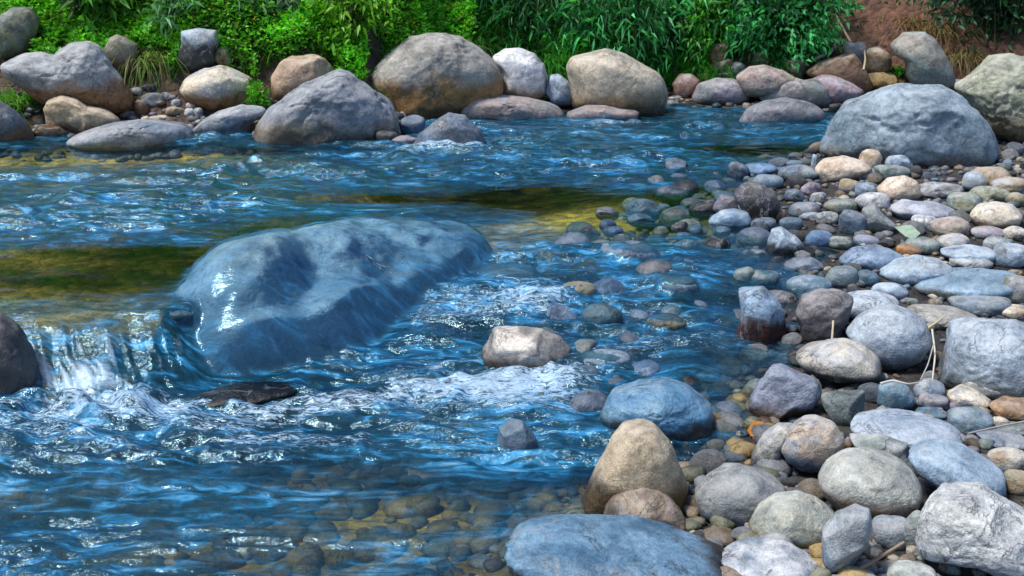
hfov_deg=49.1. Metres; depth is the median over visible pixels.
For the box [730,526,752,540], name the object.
pebble
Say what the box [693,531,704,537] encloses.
pebble
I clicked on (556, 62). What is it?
grass tussock
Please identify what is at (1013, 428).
cobble
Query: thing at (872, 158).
cobble
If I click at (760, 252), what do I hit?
stone
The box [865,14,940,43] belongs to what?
grass tussock
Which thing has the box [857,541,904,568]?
twig
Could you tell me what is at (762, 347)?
pebble
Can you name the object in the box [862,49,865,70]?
dry branch
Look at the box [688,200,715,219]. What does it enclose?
stone
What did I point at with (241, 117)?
boulder
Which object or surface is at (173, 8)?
herb plant
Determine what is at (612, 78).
boulder
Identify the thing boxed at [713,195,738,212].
cobble
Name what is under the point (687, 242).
stone
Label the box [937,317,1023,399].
boulder
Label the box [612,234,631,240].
stone
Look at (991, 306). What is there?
cobble
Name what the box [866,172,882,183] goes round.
pebble
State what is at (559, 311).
stone
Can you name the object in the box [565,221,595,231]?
stone
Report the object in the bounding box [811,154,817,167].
cobble
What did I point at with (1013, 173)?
pebble
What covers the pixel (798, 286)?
cobble
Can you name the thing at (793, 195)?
cobble
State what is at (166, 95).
stone
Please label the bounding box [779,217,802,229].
cobble
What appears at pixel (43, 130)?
boulder
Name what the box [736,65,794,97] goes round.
boulder
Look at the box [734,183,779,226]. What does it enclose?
boulder
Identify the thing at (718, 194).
stone
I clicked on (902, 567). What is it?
cobble
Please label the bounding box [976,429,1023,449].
cobble
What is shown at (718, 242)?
stone
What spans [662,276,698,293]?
boulder
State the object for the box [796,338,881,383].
cobble
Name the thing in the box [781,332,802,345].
pebble
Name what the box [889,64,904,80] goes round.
grass tussock
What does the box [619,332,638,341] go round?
stone
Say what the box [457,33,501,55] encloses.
grass tussock
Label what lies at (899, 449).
cobble
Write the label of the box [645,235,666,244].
stone
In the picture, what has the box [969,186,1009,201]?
cobble
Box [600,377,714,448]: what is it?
boulder
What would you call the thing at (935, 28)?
grass tussock
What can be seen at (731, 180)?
stone
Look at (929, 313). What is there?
cobble
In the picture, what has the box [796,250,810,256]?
pebble
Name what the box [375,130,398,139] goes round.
stone
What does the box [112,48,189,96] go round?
grass tussock
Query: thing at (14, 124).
boulder
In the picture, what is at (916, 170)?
pebble
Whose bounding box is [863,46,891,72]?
stone
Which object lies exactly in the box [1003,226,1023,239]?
cobble
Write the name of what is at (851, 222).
cobble
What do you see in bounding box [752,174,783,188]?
cobble
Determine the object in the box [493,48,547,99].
boulder
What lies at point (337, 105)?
boulder
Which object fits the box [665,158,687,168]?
stone
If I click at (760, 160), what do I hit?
pebble
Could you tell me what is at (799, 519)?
cobble
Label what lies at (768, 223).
cobble
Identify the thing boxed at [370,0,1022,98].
grass
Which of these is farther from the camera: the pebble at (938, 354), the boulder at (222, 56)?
the boulder at (222, 56)
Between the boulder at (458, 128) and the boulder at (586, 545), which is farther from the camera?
the boulder at (458, 128)
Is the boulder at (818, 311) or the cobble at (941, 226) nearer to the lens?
the boulder at (818, 311)
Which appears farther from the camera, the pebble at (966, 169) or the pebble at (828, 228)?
the pebble at (966, 169)
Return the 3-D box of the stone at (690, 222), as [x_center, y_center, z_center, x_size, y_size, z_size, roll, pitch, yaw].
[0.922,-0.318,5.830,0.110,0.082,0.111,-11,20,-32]
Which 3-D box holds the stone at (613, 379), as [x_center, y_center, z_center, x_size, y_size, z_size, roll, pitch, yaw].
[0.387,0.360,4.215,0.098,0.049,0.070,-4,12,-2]
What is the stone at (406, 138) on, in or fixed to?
in the water
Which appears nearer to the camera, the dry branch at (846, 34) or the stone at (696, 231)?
the stone at (696, 231)
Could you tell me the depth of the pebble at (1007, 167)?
6.72 m
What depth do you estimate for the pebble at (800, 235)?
5.50 m
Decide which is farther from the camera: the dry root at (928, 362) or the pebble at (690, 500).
the dry root at (928, 362)
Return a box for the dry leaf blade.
[928,314,946,328]
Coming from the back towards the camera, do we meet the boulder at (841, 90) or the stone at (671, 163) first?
the boulder at (841, 90)
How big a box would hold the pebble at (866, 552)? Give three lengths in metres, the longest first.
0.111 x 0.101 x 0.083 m
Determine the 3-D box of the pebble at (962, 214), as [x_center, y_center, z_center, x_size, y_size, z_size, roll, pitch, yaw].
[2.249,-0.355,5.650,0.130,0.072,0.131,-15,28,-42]
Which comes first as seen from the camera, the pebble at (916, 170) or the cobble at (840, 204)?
the cobble at (840, 204)
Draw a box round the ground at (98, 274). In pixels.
[0,0,1023,575]
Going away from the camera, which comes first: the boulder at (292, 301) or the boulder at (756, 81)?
the boulder at (292, 301)
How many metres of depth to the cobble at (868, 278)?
4.93 m
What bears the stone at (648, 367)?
on the gravel
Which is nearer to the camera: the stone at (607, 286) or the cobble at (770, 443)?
the cobble at (770, 443)
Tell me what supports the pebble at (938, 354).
on the gravel
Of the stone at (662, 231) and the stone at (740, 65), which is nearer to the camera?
the stone at (662, 231)
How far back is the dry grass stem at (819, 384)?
3.90 m
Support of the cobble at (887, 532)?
on the gravel
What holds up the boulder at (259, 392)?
on the water
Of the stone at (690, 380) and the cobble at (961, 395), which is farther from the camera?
the stone at (690, 380)
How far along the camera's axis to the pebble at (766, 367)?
4.38 m
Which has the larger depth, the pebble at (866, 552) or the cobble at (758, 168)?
the cobble at (758, 168)
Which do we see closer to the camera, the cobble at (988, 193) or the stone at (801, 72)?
the cobble at (988, 193)
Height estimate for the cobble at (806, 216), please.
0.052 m
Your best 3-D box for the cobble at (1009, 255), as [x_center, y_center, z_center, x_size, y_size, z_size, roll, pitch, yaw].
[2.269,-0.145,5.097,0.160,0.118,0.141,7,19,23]
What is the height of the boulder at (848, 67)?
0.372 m
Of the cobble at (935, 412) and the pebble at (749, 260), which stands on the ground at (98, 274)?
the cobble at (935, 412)
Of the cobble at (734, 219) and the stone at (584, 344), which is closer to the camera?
the stone at (584, 344)
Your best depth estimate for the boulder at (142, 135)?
8.03 m
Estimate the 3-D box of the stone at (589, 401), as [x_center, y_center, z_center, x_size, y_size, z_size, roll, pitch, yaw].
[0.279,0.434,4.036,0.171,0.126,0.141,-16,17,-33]
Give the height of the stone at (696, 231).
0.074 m
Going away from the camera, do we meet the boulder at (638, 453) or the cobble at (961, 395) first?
the boulder at (638, 453)
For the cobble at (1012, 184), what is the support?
on the ground at (98, 274)
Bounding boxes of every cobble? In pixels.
[603,488,685,528]
[708,208,751,229]
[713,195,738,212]
[721,537,817,575]
[727,161,748,180]
[733,267,754,286]
[746,162,777,175]
[748,490,833,547]
[750,423,791,465]
[751,217,775,231]
[751,270,779,288]
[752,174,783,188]
[765,227,805,257]
[775,208,786,220]
[777,164,818,181]
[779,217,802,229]
[780,257,823,273]
[781,414,844,472]
[784,189,803,201]
[786,160,803,165]
[786,274,831,298]
[788,202,820,216]
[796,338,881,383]
[798,212,817,219]
[800,182,820,195]
[805,230,832,246]
[809,192,826,203]
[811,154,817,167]
[815,155,871,181]
[815,211,838,224]
[821,389,864,425]
[821,504,872,573]
[823,198,856,212]
[825,266,857,288]
[829,236,852,249]
[838,178,858,193]
[838,209,866,234]
[839,245,903,269]
[848,290,898,318]
[849,433,908,458]
[850,409,962,448]
[853,235,879,244]
[855,182,877,196]
[855,192,890,210]
[856,168,876,179]
[858,270,879,285]
[859,149,881,168]
[862,204,896,232]
[871,282,908,298]
[871,514,905,550]
[874,165,910,179]
[877,175,921,201]
[877,379,914,410]
[879,254,952,285]
[885,155,910,168]
[886,559,936,575]
[890,199,953,219]
[896,243,922,254]
[904,510,920,549]
[905,236,939,253]
[907,304,977,329]
[908,439,1006,496]
[911,214,935,228]
[913,267,1016,301]
[913,378,945,397]
[915,406,946,419]
[918,393,948,408]
[919,182,962,198]
[930,216,969,235]
[936,233,969,248]
[940,244,995,260]
[946,192,982,213]
[947,384,989,408]
[947,407,993,434]
[948,295,1011,316]
[949,258,993,268]
[961,171,985,189]
[962,382,1000,398]
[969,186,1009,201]
[969,226,1003,239]
[970,201,1022,228]
[971,166,1011,185]
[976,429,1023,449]
[983,236,1009,249]
[987,447,1023,472]
[989,396,1023,421]
[990,176,1023,192]
[993,242,1023,267]
[995,421,1023,435]
[1002,304,1023,319]
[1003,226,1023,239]
[1003,275,1023,303]
[1004,469,1023,495]
[1005,192,1023,206]
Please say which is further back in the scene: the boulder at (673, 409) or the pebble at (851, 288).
the pebble at (851, 288)
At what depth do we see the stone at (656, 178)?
6.79 m
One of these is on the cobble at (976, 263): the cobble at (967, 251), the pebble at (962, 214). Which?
the cobble at (967, 251)
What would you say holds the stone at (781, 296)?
on the gravel
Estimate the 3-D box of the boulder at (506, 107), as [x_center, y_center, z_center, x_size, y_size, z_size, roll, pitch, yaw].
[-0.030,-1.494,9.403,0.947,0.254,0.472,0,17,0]
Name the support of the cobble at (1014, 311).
on the ground at (98, 274)
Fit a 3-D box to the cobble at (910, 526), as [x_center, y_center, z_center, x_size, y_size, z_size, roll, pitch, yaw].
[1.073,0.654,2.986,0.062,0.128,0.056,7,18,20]
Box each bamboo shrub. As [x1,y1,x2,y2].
[462,0,615,47]
[533,0,719,75]
[609,0,742,74]
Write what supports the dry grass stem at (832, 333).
on the gravel
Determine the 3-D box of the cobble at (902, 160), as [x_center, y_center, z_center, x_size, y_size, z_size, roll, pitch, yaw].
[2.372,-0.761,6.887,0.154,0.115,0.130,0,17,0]
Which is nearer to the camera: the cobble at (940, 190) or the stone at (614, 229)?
the stone at (614, 229)
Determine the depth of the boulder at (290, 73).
8.90 m
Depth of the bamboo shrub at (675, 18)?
10.57 m
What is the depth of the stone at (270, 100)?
8.96 m
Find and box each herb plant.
[53,0,137,36]
[136,0,215,43]
[232,0,321,51]
[290,0,401,55]
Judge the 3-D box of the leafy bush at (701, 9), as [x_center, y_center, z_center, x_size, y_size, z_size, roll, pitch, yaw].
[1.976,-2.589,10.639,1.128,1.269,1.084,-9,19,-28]
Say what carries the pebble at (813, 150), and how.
on the gravel
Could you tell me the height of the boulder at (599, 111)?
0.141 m
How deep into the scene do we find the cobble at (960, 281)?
4.79 m
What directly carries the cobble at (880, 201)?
on the ground at (98, 274)
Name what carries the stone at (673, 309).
on the gravel
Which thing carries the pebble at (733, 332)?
on the gravel
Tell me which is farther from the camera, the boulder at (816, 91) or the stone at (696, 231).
the boulder at (816, 91)
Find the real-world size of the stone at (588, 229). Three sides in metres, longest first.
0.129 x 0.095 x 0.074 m
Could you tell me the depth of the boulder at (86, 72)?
8.44 m
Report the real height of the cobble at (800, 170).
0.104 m
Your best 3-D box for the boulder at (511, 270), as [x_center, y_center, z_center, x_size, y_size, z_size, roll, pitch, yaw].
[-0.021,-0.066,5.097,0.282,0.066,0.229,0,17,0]
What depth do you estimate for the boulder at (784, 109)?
8.95 m
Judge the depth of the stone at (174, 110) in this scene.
8.83 m
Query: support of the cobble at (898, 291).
on the gravel
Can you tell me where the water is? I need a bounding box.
[0,103,842,575]
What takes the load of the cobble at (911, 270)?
on the ground at (98, 274)
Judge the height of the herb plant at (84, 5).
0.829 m
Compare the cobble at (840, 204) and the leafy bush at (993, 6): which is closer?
the cobble at (840, 204)
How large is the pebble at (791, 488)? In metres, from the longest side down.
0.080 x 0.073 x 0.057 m
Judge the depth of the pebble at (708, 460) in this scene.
3.53 m
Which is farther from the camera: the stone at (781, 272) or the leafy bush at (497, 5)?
the leafy bush at (497, 5)
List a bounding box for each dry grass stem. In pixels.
[811,375,821,398]
[831,320,833,338]
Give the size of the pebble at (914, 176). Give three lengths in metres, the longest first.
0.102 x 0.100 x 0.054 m
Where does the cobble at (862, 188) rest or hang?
on the gravel
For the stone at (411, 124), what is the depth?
8.42 m
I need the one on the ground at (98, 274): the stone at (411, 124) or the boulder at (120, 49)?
the boulder at (120, 49)
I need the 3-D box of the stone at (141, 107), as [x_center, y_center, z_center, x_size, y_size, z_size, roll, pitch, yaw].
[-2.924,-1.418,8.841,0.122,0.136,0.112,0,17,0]
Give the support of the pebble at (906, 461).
on the gravel
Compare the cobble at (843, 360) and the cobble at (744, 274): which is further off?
the cobble at (744, 274)
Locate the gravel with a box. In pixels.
[0,74,1023,575]
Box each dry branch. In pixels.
[835,12,851,41]
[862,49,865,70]
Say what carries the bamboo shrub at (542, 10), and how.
on the ground at (98, 274)
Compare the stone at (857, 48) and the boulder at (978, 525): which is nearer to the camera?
the boulder at (978, 525)
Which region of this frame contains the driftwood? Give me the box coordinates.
[814,41,848,59]
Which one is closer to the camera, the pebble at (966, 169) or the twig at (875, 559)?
the twig at (875, 559)
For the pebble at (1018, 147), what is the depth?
7.21 m
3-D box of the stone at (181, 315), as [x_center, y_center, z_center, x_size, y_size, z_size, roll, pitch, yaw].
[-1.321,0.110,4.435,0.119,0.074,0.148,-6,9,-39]
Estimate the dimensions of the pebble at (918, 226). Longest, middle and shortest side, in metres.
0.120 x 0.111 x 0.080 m
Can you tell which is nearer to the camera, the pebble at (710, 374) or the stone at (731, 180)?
the pebble at (710, 374)
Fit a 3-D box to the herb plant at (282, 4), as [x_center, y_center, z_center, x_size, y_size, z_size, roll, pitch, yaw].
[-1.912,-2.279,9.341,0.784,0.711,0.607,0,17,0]
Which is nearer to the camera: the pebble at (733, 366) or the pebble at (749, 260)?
the pebble at (733, 366)
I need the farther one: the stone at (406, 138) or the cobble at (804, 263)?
the stone at (406, 138)
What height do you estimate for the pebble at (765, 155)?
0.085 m
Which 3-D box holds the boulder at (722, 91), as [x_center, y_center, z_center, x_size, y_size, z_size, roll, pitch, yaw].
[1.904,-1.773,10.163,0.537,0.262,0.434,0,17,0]
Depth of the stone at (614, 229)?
5.64 m
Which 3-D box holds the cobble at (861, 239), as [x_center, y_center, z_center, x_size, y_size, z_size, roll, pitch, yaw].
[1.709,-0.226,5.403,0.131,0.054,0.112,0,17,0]
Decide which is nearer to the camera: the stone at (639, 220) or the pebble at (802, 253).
the pebble at (802, 253)
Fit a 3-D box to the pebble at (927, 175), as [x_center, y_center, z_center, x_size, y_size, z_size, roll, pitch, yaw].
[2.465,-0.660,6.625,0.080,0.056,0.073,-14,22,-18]
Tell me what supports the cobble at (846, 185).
on the ground at (98, 274)
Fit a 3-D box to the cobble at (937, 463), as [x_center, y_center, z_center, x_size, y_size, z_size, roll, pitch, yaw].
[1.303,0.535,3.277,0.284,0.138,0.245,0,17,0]
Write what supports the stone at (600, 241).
in the water
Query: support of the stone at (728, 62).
on the stone at (725, 75)
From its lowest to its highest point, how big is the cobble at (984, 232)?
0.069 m
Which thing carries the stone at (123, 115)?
on the gravel
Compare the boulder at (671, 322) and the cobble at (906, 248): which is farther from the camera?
the cobble at (906, 248)
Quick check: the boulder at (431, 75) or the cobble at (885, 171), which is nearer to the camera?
the cobble at (885, 171)
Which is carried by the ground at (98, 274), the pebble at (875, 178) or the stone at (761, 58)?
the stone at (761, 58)
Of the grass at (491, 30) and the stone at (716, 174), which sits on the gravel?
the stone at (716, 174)
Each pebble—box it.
[685,495,696,506]
[689,449,727,475]
[692,193,706,199]
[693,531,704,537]
[700,369,720,383]
[706,381,730,400]
[706,439,725,449]
[714,419,737,436]
[716,356,742,376]
[722,330,734,340]
[724,450,746,461]
[725,337,732,350]
[726,309,741,327]
[726,351,739,358]
[729,380,743,390]
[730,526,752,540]
[735,294,739,305]
[739,344,770,364]
[740,254,755,264]
[749,157,767,162]
[752,368,767,378]
[756,365,768,369]
[758,154,771,158]
[768,157,788,166]
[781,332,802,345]
[784,477,800,486]
[785,176,807,187]
[786,487,805,492]
[787,230,805,241]
[788,152,802,158]
[788,355,799,367]
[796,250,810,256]
[797,478,826,500]
[800,158,810,165]
[803,147,819,154]
[807,245,819,256]
[809,142,819,150]
[816,224,836,233]
[835,190,846,196]
[842,263,862,270]
[846,286,860,292]
[857,382,878,403]
[860,542,871,559]
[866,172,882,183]
[874,232,887,239]
[877,239,894,247]
[900,458,918,476]
[902,220,924,235]
[909,166,922,175]
[909,172,920,178]
[922,172,935,178]
[922,372,938,379]
[929,350,941,359]
[948,210,970,222]
[963,167,973,172]
[997,163,1012,170]
[1000,149,1019,159]
[1003,142,1023,155]
[1008,171,1016,176]
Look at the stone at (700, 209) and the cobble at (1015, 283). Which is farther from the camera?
the stone at (700, 209)
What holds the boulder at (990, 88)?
on the ground at (98, 274)
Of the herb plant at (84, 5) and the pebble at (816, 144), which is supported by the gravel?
the pebble at (816, 144)
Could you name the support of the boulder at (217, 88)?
on the ground at (98, 274)
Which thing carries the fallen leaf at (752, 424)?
on the gravel
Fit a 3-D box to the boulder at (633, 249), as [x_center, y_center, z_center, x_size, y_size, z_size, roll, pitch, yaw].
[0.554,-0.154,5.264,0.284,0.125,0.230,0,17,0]
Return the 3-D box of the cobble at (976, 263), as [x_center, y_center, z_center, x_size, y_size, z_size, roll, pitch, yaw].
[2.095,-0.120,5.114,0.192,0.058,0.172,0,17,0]
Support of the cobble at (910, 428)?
on the ground at (98, 274)
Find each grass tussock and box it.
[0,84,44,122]
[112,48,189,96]
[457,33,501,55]
[527,46,580,77]
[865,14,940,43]
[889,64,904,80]
[891,20,985,56]
[943,44,992,87]
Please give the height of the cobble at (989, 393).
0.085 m
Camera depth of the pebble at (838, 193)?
6.26 m
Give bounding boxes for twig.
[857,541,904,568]
[967,421,1023,433]
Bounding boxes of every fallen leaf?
[747,421,763,435]
[895,225,919,237]
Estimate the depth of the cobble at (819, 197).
6.14 m
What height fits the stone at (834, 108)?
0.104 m
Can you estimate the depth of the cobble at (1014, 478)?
3.27 m
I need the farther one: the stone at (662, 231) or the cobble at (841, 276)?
the stone at (662, 231)
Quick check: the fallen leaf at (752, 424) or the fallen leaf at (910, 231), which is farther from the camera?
the fallen leaf at (910, 231)
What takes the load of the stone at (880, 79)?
on the gravel
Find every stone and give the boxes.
[119,110,134,118]
[130,87,142,94]
[134,100,149,114]
[140,83,157,91]
[140,93,163,106]
[150,115,166,119]
[162,92,171,99]
[165,106,183,115]
[170,310,192,321]
[171,99,181,105]
[184,108,194,115]
[194,107,202,117]
[262,97,272,107]
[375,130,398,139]
[392,135,415,142]
[397,112,404,119]
[399,115,425,133]
[424,375,435,378]
[541,327,554,332]
[546,304,576,319]
[554,232,590,244]
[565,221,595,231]
[570,390,606,411]
[574,339,597,351]
[580,226,600,236]
[581,303,622,324]
[583,364,598,372]
[593,240,610,242]
[593,278,625,294]
[595,207,618,220]
[599,219,616,229]
[602,226,622,237]
[608,377,623,382]
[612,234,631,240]
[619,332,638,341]
[621,197,638,214]
[625,198,661,221]
[626,349,639,352]
[627,213,652,227]
[630,309,648,317]
[632,359,659,375]
[636,259,671,276]
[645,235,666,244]
[646,175,663,192]
[652,226,668,237]
[655,185,687,205]
[658,203,670,210]
[659,207,690,227]
[661,304,681,314]
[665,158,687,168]
[670,173,686,176]
[671,221,687,232]
[672,180,699,197]
[675,232,692,241]
[675,239,703,246]
[679,219,701,232]
[680,197,699,207]
[683,375,701,392]
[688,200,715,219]
[688,224,704,238]
[694,300,707,306]
[699,73,711,81]
[703,180,726,194]
[704,237,730,248]
[706,172,721,180]
[709,42,728,64]
[711,190,722,198]
[712,58,733,72]
[712,226,730,236]
[713,401,743,412]
[714,191,737,204]
[716,72,736,78]
[720,178,738,187]
[724,188,735,192]
[731,62,746,74]
[736,227,769,247]
[743,378,759,387]
[747,249,767,259]
[752,51,770,64]
[759,266,785,277]
[769,290,796,308]
[776,279,787,291]
[784,58,807,78]
[829,103,841,112]
[843,42,867,63]
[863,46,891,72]
[868,72,897,88]
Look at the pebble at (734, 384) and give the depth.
4.25 m
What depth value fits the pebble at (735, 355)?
4.49 m
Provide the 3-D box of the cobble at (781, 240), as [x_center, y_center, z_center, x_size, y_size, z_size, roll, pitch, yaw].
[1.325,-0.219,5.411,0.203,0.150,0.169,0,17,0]
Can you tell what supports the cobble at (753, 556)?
on the gravel
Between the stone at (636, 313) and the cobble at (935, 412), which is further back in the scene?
the stone at (636, 313)
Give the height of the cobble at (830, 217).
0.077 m
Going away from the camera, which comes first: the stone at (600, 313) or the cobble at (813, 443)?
the cobble at (813, 443)
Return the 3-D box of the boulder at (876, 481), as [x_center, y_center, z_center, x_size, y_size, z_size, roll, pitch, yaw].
[1.018,0.552,3.183,0.295,0.176,0.271,0,17,0]
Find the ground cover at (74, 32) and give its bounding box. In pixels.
[0,0,480,119]
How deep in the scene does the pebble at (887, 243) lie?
5.33 m
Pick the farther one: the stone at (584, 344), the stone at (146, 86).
the stone at (146, 86)
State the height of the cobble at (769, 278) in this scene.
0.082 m
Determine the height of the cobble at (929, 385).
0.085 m
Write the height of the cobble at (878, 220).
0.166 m
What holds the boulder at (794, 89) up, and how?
on the ground at (98, 274)
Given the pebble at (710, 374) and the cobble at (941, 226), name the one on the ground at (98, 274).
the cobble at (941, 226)
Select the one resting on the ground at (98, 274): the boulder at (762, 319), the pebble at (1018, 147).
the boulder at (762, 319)
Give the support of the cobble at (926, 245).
on the ground at (98, 274)
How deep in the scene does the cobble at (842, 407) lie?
3.84 m
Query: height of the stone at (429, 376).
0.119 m
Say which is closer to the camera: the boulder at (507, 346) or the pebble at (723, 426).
the pebble at (723, 426)
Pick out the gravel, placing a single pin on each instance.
(424, 506)
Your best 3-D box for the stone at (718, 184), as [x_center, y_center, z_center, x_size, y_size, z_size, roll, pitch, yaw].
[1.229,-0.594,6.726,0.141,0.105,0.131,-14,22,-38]
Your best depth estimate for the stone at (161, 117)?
8.72 m
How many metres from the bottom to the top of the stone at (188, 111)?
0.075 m
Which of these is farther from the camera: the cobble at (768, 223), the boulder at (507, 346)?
the cobble at (768, 223)
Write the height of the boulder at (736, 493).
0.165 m
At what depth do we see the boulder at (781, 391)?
3.89 m
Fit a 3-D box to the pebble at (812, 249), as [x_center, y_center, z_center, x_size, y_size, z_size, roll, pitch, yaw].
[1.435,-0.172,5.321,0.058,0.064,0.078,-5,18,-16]
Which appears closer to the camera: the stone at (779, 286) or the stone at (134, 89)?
the stone at (779, 286)
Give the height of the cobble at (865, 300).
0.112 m
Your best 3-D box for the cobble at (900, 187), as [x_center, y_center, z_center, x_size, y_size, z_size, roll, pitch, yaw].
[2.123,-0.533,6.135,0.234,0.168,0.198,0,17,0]
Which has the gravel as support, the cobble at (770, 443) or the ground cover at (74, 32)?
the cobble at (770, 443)
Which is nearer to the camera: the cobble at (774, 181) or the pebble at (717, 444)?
the pebble at (717, 444)
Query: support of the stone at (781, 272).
on the gravel
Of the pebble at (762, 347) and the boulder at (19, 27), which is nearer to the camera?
the pebble at (762, 347)
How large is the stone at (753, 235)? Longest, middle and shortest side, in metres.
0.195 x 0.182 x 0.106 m
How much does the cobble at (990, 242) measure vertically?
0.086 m
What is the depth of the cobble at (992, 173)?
6.26 m
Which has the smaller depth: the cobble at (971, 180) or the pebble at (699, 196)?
the cobble at (971, 180)
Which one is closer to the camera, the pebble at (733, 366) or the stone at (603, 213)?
the pebble at (733, 366)
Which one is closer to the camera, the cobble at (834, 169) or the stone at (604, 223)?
the stone at (604, 223)
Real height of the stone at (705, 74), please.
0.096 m
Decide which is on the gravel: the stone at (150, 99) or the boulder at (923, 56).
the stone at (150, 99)
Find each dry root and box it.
[880,380,918,384]
[920,344,933,379]
[931,329,935,378]
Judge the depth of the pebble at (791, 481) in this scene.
3.40 m
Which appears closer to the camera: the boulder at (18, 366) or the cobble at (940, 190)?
the boulder at (18, 366)
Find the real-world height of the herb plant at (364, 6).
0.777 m
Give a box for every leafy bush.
[471,0,536,12]
[657,0,783,73]
[697,0,866,70]
[883,0,1023,54]
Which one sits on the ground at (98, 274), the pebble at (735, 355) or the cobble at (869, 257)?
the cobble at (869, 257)
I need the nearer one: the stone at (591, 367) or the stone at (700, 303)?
the stone at (591, 367)
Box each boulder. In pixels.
[0,7,39,58]
[0,41,134,114]
[0,101,34,150]
[0,312,37,394]
[33,124,71,135]
[43,95,120,132]
[66,119,193,151]
[103,34,137,76]
[175,217,491,429]
[178,28,219,71]
[180,65,250,111]
[192,104,265,132]
[194,381,296,407]
[215,47,232,66]
[248,69,398,154]
[271,54,333,100]
[372,33,502,118]
[414,112,486,143]
[460,95,564,120]
[477,262,537,276]
[481,326,571,367]
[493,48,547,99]
[496,418,537,448]
[504,514,723,575]
[545,74,571,105]
[562,281,595,294]
[566,48,667,115]
[566,105,638,120]
[582,418,687,513]
[584,349,630,365]
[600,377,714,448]
[601,240,659,258]
[647,314,686,330]
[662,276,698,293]
[672,73,699,97]
[692,77,751,105]
[695,463,785,526]
[733,286,786,349]
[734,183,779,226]
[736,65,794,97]
[739,97,825,121]
[748,363,820,419]
[760,78,806,101]
[795,288,853,342]
[799,78,831,107]
[806,53,872,94]
[815,74,863,103]
[818,446,922,518]
[820,83,998,167]
[846,305,931,370]
[890,31,955,87]
[915,481,1023,575]
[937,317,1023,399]
[954,53,1023,143]
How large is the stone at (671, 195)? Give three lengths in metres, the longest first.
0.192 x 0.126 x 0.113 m
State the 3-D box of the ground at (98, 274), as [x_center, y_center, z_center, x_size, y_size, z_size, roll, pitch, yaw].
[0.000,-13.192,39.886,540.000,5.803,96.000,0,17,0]
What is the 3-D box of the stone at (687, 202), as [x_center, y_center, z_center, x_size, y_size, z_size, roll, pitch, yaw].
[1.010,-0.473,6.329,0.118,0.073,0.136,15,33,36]
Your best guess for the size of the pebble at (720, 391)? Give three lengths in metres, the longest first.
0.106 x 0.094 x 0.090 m
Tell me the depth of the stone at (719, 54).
10.46 m
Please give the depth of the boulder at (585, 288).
4.83 m
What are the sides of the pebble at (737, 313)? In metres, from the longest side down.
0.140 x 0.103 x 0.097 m
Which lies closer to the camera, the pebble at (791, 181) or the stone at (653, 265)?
the stone at (653, 265)
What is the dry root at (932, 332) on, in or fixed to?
on the cobble at (929, 385)
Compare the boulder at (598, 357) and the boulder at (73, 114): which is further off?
the boulder at (73, 114)
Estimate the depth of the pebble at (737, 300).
4.96 m
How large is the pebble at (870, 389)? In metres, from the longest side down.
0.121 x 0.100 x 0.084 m
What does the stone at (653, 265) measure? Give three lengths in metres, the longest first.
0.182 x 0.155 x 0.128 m
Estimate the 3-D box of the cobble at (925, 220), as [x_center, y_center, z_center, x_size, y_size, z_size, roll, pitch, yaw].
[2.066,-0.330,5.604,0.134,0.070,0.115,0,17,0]
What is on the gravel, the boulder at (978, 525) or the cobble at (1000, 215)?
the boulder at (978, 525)
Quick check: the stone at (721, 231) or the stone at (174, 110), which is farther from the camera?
the stone at (174, 110)
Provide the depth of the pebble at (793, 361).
4.34 m
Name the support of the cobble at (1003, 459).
on the ground at (98, 274)
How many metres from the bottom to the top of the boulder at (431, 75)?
0.836 m
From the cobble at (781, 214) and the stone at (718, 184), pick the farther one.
the stone at (718, 184)
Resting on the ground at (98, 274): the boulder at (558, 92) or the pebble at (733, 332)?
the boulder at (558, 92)
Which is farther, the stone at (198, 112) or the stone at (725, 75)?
the stone at (725, 75)
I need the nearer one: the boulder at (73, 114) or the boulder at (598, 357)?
the boulder at (598, 357)
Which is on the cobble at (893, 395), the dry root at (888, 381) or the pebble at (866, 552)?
the dry root at (888, 381)
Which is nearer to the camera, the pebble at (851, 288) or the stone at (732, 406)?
the stone at (732, 406)
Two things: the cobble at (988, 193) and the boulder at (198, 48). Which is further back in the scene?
the boulder at (198, 48)
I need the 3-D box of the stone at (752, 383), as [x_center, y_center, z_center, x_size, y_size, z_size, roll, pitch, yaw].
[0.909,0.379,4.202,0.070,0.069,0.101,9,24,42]
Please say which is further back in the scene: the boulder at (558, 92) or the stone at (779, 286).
the boulder at (558, 92)
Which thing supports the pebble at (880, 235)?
on the gravel
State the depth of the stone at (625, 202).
6.34 m
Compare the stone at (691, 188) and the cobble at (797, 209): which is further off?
the stone at (691, 188)
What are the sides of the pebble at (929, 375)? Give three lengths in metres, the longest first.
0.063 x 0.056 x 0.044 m
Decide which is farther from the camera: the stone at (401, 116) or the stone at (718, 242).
the stone at (401, 116)
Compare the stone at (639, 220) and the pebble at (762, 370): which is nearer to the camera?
the pebble at (762, 370)
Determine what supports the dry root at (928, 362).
on the cobble at (929, 385)
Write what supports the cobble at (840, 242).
on the ground at (98, 274)
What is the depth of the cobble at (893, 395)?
3.92 m
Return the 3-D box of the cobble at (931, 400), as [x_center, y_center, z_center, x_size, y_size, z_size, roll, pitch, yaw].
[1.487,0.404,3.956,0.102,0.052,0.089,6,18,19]
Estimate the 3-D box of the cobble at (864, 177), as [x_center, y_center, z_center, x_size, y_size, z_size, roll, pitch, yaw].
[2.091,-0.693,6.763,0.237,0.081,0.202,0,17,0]
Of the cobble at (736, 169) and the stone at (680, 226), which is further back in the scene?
the cobble at (736, 169)
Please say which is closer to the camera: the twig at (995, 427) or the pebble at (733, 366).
the twig at (995, 427)
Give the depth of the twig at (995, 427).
3.52 m

